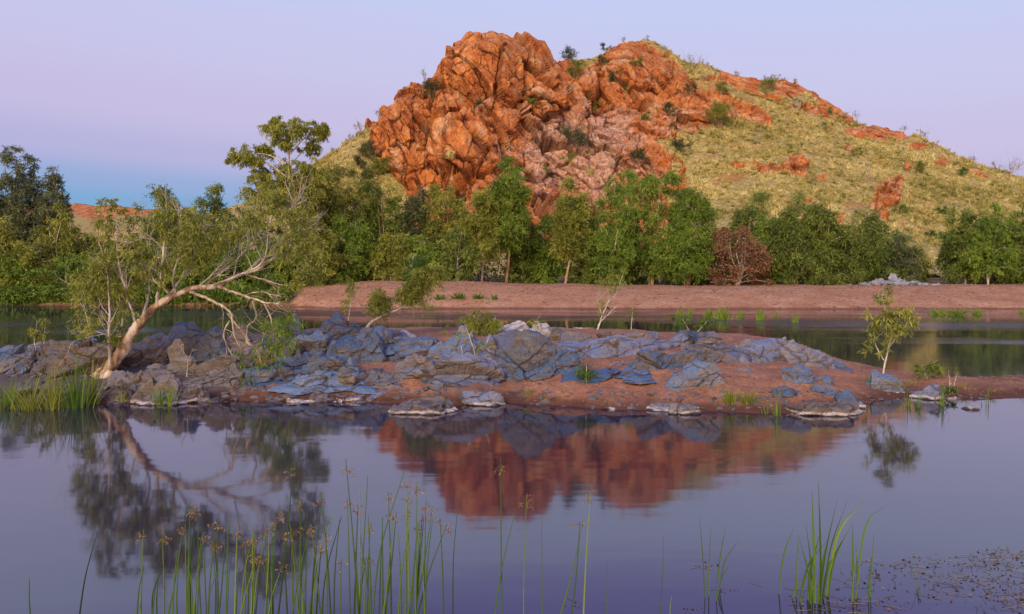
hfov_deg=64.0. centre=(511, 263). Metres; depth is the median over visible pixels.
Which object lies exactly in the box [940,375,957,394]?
sapling
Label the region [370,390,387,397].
boulder
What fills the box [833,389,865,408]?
boulder
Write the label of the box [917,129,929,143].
shrub
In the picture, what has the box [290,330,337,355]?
boulder
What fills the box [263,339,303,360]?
stone
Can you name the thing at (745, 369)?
stone
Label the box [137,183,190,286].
paperbark
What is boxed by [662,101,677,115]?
shrub
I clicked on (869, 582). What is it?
water grass
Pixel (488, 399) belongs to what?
boulder
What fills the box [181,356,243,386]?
boulder
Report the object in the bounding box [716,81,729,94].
shrub
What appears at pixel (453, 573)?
sedge clump
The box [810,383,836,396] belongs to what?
stone
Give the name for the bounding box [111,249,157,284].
paperbark
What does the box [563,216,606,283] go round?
paperbark
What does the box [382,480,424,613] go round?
sedge clump
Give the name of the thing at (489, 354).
boulder
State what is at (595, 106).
shrub
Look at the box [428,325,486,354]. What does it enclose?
boulder
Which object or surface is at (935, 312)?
reed clump
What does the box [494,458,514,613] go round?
sedge clump
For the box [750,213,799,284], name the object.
paperbark
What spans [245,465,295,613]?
sedge clump
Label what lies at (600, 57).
shrub
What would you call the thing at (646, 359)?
boulder
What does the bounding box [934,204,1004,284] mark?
paperbark
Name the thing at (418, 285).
leaning shrub
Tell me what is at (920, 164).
shrub
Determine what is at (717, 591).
water grass
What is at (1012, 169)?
shrub
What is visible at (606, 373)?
boulder
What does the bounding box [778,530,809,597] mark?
water grass
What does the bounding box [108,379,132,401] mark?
stone
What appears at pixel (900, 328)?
sapling
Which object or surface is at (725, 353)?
boulder
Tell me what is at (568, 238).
paperbark
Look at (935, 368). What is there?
bush
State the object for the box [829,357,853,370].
stone
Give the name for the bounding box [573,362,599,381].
sapling
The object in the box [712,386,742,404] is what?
grass tuft
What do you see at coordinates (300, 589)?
sedge clump
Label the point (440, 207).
paperbark
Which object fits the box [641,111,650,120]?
shrub
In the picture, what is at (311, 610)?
sedge clump
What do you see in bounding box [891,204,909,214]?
shrub
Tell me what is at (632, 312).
sapling
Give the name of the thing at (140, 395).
boulder
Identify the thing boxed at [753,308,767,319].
reed clump
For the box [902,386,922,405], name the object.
reed clump
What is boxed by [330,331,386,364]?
boulder
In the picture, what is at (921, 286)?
pebbles
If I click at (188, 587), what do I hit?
sedge clump
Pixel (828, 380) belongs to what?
stone
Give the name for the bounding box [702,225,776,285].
dead bush
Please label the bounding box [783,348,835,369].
boulder
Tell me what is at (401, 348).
boulder
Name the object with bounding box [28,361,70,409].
reed clump
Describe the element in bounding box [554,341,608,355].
boulder
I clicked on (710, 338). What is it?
stone
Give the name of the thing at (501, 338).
boulder
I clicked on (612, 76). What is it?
shrub
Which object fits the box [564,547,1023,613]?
floating weed
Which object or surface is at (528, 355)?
boulder
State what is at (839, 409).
boulder
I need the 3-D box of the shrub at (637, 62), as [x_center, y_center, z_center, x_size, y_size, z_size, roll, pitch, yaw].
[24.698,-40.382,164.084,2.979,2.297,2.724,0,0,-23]
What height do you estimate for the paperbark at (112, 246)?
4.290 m
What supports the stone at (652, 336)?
on the sand bar
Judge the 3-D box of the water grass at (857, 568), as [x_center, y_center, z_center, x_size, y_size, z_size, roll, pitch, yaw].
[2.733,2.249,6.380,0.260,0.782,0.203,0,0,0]
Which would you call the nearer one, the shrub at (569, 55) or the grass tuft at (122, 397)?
the grass tuft at (122, 397)
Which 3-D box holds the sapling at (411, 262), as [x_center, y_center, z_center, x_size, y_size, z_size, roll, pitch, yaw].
[-2.716,0.553,22.983,0.884,1.753,1.241,0,0,-28]
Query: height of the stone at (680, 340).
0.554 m
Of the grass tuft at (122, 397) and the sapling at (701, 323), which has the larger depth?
the sapling at (701, 323)
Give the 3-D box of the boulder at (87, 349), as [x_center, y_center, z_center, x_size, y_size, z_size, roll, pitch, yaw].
[-9.136,2.150,17.203,1.913,1.121,1.396,0,0,-13]
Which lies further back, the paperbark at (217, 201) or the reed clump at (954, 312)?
the paperbark at (217, 201)
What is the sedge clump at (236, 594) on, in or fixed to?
on the water
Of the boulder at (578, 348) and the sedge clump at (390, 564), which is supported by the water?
the sedge clump at (390, 564)
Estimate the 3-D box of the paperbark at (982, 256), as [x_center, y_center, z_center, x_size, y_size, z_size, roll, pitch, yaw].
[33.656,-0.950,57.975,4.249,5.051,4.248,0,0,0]
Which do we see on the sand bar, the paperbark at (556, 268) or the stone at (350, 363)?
the stone at (350, 363)
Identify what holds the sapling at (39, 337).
on the sand bar
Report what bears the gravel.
on the sand bar
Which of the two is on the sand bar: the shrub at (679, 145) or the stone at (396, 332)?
the stone at (396, 332)
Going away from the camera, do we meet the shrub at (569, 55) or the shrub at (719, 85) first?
the shrub at (569, 55)
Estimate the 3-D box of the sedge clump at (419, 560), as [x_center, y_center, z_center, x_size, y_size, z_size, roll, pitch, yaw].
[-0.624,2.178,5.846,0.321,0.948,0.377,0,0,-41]
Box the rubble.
[0,343,984,409]
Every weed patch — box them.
[433,293,446,299]
[448,292,473,298]
[473,293,486,298]
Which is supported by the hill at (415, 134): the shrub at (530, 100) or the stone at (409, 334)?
the shrub at (530, 100)
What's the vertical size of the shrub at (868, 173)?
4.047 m
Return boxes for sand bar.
[0,327,1023,413]
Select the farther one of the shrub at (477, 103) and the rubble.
the shrub at (477, 103)
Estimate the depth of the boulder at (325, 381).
15.79 m
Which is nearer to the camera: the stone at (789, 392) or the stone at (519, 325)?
the stone at (789, 392)
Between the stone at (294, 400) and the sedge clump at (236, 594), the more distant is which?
the stone at (294, 400)
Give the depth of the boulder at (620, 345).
18.05 m
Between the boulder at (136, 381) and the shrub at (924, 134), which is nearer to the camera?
the boulder at (136, 381)
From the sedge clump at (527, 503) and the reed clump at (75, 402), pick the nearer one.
the sedge clump at (527, 503)
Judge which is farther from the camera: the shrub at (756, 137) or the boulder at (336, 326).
the shrub at (756, 137)
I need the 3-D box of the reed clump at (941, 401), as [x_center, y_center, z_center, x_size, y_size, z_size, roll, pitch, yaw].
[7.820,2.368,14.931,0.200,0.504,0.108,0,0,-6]
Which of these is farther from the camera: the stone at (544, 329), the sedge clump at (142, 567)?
the stone at (544, 329)
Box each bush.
[457,308,505,335]
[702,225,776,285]
[913,361,946,378]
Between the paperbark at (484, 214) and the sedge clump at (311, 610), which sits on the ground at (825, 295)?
the paperbark at (484, 214)
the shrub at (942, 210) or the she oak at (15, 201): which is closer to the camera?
the she oak at (15, 201)
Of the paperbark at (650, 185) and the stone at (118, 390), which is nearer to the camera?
the stone at (118, 390)
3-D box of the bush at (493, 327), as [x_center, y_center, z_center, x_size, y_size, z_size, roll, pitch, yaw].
[-0.728,1.923,21.978,1.570,1.462,1.111,0,0,0]
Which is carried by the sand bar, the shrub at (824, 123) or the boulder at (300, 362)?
the boulder at (300, 362)
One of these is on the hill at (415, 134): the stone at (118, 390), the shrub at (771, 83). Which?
the shrub at (771, 83)
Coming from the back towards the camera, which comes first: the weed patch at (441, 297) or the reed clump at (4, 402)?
the weed patch at (441, 297)
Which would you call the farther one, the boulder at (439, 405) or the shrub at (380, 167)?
the shrub at (380, 167)
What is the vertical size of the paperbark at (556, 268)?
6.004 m
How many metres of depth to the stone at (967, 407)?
14.58 m
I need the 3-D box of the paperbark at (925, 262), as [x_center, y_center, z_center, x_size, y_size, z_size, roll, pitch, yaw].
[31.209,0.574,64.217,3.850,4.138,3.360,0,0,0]
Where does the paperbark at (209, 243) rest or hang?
on the ground at (825, 295)
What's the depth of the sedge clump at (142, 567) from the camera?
5.83 m
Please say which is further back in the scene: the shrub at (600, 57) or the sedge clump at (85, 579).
the shrub at (600, 57)
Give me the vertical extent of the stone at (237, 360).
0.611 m
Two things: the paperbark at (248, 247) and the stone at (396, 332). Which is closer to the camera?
the stone at (396, 332)
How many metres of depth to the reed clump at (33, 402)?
14.58 m
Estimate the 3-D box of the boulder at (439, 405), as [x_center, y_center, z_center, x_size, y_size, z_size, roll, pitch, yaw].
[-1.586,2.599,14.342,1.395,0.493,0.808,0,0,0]
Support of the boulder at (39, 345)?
on the sand bar
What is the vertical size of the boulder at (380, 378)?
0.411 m
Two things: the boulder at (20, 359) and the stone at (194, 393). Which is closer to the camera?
the stone at (194, 393)
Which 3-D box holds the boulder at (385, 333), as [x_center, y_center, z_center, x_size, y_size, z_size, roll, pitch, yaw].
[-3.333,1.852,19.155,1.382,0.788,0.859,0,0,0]
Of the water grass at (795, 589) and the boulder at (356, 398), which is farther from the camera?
the boulder at (356, 398)
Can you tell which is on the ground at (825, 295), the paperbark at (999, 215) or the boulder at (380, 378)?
the paperbark at (999, 215)
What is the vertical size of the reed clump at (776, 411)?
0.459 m
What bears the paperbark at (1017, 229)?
on the ground at (825, 295)
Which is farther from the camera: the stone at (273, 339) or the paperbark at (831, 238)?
the paperbark at (831, 238)
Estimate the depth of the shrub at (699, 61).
178.63 m
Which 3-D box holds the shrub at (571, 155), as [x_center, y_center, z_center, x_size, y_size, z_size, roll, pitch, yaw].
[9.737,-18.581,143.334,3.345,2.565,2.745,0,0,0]
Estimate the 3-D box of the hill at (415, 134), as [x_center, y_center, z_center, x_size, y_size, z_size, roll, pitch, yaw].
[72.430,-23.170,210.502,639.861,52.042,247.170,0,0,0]
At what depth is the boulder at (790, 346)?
17.73 m
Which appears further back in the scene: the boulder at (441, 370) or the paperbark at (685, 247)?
the paperbark at (685, 247)
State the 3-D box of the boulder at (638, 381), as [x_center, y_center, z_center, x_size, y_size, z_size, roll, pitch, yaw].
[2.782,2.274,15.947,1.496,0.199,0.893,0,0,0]
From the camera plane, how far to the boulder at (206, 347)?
18.36 m
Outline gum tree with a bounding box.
[224,114,336,239]
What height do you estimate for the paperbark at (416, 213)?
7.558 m
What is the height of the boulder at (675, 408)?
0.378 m
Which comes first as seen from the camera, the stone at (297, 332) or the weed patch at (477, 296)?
the stone at (297, 332)
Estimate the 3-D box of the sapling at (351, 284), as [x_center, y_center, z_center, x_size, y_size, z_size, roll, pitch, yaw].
[-4.739,1.057,24.007,0.850,1.447,0.854,0,0,0]
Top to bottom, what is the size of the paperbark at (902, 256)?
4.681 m
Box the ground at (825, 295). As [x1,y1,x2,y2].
[0,274,1023,309]
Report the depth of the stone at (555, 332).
20.52 m
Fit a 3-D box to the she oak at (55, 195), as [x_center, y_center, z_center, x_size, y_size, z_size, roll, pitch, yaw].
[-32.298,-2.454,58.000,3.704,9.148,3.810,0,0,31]
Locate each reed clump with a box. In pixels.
[0,371,36,410]
[1,372,72,410]
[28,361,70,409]
[48,351,109,409]
[73,355,110,404]
[675,309,685,315]
[701,307,718,317]
[714,306,734,319]
[735,309,744,317]
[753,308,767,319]
[771,397,780,415]
[791,313,798,322]
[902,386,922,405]
[917,393,922,407]
[922,306,946,314]
[931,307,972,315]
[934,383,945,405]
[970,309,985,314]
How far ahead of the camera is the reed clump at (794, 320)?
36.09 m
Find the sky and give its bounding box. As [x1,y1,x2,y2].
[0,0,1023,214]
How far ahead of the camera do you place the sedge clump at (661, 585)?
6.02 m
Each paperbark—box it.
[0,214,21,283]
[0,237,62,289]
[21,202,89,285]
[54,162,330,386]
[54,232,102,278]
[104,239,119,281]
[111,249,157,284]
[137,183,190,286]
[155,206,222,288]
[193,182,240,254]
[213,219,277,286]
[244,237,313,288]
[281,208,348,286]
[282,164,361,280]
[320,210,378,284]
[321,163,386,279]
[354,179,412,278]
[364,231,413,281]
[393,187,440,246]
[396,234,448,279]
[416,181,479,274]
[430,225,481,280]
[457,188,508,280]
[482,156,537,282]
[499,221,553,282]
[521,210,573,282]
[544,174,596,283]
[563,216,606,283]
[580,223,637,286]
[585,168,641,284]
[610,168,701,284]
[647,217,719,285]
[662,170,723,284]
[718,189,771,283]
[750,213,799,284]
[760,190,844,284]
[802,198,865,284]
[833,208,898,283]
[864,231,926,282]
[901,245,938,282]
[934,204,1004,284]
[953,215,1020,284]
[980,201,1023,283]
[998,200,1023,283]
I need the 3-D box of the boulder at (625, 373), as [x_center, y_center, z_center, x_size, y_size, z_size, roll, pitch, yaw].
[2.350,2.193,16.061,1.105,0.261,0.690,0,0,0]
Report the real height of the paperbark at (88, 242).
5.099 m
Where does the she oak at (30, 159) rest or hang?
on the ground at (825, 295)
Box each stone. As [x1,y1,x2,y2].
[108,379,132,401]
[183,384,209,402]
[220,353,254,368]
[261,323,289,349]
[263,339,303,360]
[286,398,313,402]
[289,313,306,340]
[338,357,364,372]
[391,329,399,336]
[401,330,418,337]
[481,335,503,352]
[498,320,528,331]
[529,321,551,334]
[547,327,564,340]
[558,329,593,342]
[596,331,623,337]
[624,331,658,340]
[669,333,690,347]
[673,329,698,344]
[697,331,727,345]
[736,368,750,371]
[771,385,798,397]
[781,365,817,384]
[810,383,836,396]
[815,375,834,385]
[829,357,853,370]
[866,370,904,392]
[909,384,942,399]
[961,405,979,409]
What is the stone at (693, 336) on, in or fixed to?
on the sand bar
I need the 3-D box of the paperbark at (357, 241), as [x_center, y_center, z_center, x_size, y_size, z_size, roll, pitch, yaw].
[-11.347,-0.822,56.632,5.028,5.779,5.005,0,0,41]
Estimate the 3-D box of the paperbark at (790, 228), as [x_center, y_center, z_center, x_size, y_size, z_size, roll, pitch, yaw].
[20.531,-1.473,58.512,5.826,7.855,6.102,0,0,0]
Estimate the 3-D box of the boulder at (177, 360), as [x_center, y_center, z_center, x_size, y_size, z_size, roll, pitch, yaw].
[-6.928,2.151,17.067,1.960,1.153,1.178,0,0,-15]
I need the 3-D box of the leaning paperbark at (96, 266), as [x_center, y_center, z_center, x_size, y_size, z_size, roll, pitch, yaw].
[-6.709,0.468,16.959,6.032,5.273,2.822,0,0,0]
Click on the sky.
(118, 96)
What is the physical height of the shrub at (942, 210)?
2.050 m
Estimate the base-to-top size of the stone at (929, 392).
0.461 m
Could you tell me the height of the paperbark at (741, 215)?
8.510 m
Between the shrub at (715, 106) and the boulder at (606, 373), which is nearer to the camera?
the boulder at (606, 373)
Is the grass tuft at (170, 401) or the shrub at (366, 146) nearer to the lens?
the grass tuft at (170, 401)
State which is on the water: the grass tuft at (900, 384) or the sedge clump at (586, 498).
the sedge clump at (586, 498)
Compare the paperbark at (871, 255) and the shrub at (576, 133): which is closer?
the paperbark at (871, 255)
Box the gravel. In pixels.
[361,334,1023,406]
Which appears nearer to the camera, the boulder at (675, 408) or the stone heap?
the boulder at (675, 408)
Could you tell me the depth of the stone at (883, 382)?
16.22 m
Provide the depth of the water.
9.39 m
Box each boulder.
[0,344,41,373]
[27,341,43,348]
[30,339,121,379]
[106,368,171,391]
[120,332,174,366]
[130,374,188,405]
[145,339,197,373]
[167,321,203,362]
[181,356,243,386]
[190,326,236,362]
[229,323,268,358]
[240,362,312,385]
[267,367,378,394]
[275,352,312,370]
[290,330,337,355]
[301,354,353,373]
[307,311,362,341]
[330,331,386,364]
[332,395,363,402]
[338,368,403,391]
[356,326,393,344]
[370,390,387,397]
[385,337,436,360]
[388,396,457,414]
[393,352,506,390]
[396,330,438,342]
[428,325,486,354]
[461,391,505,406]
[477,347,511,380]
[492,329,520,347]
[496,329,584,381]
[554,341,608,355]
[560,367,620,383]
[587,334,672,357]
[612,367,654,380]
[613,349,702,369]
[621,379,659,383]
[646,402,705,414]
[664,360,725,390]
[682,343,750,363]
[713,338,782,363]
[779,337,804,359]
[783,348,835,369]
[785,401,862,416]
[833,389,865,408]
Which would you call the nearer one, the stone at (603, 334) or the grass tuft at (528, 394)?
the grass tuft at (528, 394)
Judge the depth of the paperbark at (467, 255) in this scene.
57.01 m
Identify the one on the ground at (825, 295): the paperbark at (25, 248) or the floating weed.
the paperbark at (25, 248)
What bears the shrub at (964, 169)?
on the hill at (415, 134)
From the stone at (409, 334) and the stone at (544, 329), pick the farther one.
the stone at (544, 329)
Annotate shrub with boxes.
[353,119,363,137]
[353,155,367,167]
[357,137,381,160]
[360,261,453,326]
[369,155,392,174]
[420,77,442,101]
[474,97,494,113]
[525,97,537,107]
[554,122,593,150]
[558,45,579,62]
[559,153,576,163]
[566,58,585,80]
[592,96,602,111]
[595,54,609,67]
[599,42,612,51]
[606,68,620,82]
[628,56,642,67]
[628,147,649,164]
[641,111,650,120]
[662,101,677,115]
[669,137,693,151]
[680,51,706,66]
[683,83,699,94]
[703,99,733,129]
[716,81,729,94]
[752,129,762,145]
[758,75,781,90]
[789,87,812,108]
[821,121,828,130]
[849,146,863,154]
[858,160,872,181]
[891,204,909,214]
[914,160,928,173]
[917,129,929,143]
[924,230,937,237]
[934,205,948,214]
[956,167,968,175]
[1001,148,1023,175]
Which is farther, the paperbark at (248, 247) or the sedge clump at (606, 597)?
the paperbark at (248, 247)
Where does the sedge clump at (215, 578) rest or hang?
on the water
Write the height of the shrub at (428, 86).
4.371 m
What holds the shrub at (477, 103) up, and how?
on the hill at (415, 134)
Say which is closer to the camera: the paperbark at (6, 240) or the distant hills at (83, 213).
the paperbark at (6, 240)
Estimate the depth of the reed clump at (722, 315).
38.17 m
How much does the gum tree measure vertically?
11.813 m
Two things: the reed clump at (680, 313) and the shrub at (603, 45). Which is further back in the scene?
the shrub at (603, 45)
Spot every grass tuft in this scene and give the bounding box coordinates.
[116,386,124,401]
[147,383,180,406]
[166,388,174,406]
[522,386,533,395]
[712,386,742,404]
[734,388,762,405]
[892,377,911,390]
[903,377,921,384]
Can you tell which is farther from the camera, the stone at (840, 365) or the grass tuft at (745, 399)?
the stone at (840, 365)
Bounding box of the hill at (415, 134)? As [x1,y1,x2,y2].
[74,30,1023,277]
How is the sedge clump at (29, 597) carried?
in the water
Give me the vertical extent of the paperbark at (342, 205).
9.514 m
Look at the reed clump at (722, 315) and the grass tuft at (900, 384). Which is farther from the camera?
the reed clump at (722, 315)
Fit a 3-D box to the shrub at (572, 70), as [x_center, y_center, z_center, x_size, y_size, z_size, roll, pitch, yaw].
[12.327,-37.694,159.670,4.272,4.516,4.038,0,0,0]
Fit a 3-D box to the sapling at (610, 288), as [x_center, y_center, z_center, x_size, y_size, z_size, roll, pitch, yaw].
[2.854,1.208,23.957,1.057,2.306,0.784,0,0,0]
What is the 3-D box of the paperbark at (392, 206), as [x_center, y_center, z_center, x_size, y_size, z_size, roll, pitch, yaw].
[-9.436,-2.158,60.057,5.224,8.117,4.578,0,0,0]
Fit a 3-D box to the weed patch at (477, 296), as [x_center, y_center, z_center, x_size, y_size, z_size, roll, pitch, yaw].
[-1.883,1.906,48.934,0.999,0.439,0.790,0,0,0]
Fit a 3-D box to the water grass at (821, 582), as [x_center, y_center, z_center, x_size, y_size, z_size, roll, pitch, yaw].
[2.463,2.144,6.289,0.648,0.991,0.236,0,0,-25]
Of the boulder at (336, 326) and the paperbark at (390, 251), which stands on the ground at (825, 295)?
the paperbark at (390, 251)
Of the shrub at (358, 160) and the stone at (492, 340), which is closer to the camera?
the stone at (492, 340)
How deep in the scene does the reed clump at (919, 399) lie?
14.78 m
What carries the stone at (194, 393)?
on the sand bar
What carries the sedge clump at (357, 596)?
on the water
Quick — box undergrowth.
[0,220,1021,305]
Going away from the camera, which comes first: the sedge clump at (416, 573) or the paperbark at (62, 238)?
the sedge clump at (416, 573)
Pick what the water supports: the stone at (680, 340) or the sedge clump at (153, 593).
the sedge clump at (153, 593)
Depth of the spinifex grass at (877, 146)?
147.39 m
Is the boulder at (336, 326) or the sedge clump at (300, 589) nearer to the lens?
the sedge clump at (300, 589)
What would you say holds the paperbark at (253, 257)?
on the ground at (825, 295)
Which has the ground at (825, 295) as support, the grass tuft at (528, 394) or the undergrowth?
the undergrowth
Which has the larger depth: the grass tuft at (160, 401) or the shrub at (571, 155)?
the shrub at (571, 155)
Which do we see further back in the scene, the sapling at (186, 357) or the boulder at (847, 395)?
the sapling at (186, 357)
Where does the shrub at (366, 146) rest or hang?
on the hill at (415, 134)
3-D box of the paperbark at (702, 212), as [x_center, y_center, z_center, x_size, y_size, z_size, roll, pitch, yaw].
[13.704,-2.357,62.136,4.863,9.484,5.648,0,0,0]
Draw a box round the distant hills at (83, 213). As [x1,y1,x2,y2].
[5,203,155,230]
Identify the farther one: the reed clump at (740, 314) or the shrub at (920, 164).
the shrub at (920, 164)
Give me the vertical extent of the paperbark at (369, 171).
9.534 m
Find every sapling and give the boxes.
[27,317,55,348]
[181,343,195,376]
[337,275,361,320]
[399,253,429,313]
[440,320,494,354]
[526,313,541,329]
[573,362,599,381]
[594,266,625,329]
[626,305,641,329]
[669,314,721,331]
[854,284,921,373]
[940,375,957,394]
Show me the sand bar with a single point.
(740, 379)
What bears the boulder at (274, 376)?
on the sand bar
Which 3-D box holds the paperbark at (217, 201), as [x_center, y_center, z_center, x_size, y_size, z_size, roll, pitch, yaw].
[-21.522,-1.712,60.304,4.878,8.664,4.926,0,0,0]
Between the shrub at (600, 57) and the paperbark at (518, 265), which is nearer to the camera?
the paperbark at (518, 265)
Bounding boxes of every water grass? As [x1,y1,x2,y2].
[700,527,735,600]
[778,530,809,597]
[799,483,864,604]
[852,507,883,601]
[868,540,873,600]
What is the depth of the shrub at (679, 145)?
146.16 m
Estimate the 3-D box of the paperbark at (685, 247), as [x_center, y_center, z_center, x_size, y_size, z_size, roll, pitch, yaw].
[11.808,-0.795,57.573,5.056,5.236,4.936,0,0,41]
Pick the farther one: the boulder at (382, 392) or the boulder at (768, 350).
the boulder at (768, 350)
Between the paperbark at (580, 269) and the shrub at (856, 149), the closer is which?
the paperbark at (580, 269)
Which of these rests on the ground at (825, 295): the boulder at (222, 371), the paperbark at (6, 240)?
the paperbark at (6, 240)
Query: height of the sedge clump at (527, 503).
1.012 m
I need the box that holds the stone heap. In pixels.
[847,273,940,285]
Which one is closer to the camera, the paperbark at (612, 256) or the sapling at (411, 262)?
the sapling at (411, 262)
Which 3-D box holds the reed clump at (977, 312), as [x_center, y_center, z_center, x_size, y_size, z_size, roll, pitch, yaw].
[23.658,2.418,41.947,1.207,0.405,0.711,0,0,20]
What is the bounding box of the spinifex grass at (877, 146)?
[305,39,1023,244]
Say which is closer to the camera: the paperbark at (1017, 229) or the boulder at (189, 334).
the boulder at (189, 334)
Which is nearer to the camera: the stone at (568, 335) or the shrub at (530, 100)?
the stone at (568, 335)
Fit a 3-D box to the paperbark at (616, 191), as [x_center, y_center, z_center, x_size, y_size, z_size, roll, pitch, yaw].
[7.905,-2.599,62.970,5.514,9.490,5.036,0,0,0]
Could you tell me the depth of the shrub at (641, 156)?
139.11 m
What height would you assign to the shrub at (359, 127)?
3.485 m
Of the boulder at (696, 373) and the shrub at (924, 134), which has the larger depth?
the shrub at (924, 134)
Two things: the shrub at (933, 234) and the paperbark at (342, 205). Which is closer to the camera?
the paperbark at (342, 205)
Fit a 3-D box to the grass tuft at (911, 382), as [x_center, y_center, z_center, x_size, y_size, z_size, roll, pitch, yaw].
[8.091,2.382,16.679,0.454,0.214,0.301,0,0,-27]
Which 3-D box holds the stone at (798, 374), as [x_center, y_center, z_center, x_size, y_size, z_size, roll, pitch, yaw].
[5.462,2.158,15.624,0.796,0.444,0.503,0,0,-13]
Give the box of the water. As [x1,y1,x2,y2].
[0,306,1023,613]
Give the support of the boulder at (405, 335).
on the sand bar
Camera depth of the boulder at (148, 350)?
18.07 m
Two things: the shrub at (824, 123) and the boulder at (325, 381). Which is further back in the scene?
the shrub at (824, 123)
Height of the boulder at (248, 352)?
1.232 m
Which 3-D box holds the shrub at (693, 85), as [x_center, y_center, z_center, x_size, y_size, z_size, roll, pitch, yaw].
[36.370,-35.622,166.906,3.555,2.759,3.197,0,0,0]
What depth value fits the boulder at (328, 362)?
16.77 m
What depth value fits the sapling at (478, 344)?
16.99 m
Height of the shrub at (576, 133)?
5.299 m
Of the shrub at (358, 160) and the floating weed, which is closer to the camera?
the floating weed
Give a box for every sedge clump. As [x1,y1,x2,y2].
[28,578,30,613]
[79,532,97,613]
[136,529,144,613]
[151,536,179,613]
[168,504,201,613]
[193,521,225,613]
[225,522,270,613]
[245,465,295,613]
[278,498,320,613]
[309,491,347,613]
[333,459,371,613]
[361,470,404,613]
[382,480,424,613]
[410,503,452,613]
[452,508,457,613]
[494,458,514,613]
[518,493,542,613]
[560,493,591,613]
[606,562,607,613]
[660,537,671,613]
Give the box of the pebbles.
[295,280,1023,308]
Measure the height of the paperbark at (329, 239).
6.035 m
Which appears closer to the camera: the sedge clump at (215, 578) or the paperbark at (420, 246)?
the sedge clump at (215, 578)
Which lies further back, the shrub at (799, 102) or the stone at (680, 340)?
the shrub at (799, 102)
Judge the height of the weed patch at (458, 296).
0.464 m
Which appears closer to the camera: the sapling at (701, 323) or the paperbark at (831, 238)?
the sapling at (701, 323)
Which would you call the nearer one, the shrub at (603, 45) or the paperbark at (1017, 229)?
the paperbark at (1017, 229)
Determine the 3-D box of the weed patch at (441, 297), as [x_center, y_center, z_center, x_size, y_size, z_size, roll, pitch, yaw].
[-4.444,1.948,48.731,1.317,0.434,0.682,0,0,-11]
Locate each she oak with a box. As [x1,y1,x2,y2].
[0,145,41,252]
[6,153,49,247]
[23,165,75,251]
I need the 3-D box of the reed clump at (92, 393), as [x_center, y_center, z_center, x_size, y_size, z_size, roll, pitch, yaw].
[-7.787,2.140,15.122,0.768,0.959,0.592,0,0,0]
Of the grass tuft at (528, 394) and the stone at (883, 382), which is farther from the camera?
the stone at (883, 382)
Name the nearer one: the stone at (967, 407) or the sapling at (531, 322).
the stone at (967, 407)
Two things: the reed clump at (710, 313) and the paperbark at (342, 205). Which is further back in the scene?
the paperbark at (342, 205)
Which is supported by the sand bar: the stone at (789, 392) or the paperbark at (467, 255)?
the stone at (789, 392)
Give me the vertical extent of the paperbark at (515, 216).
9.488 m

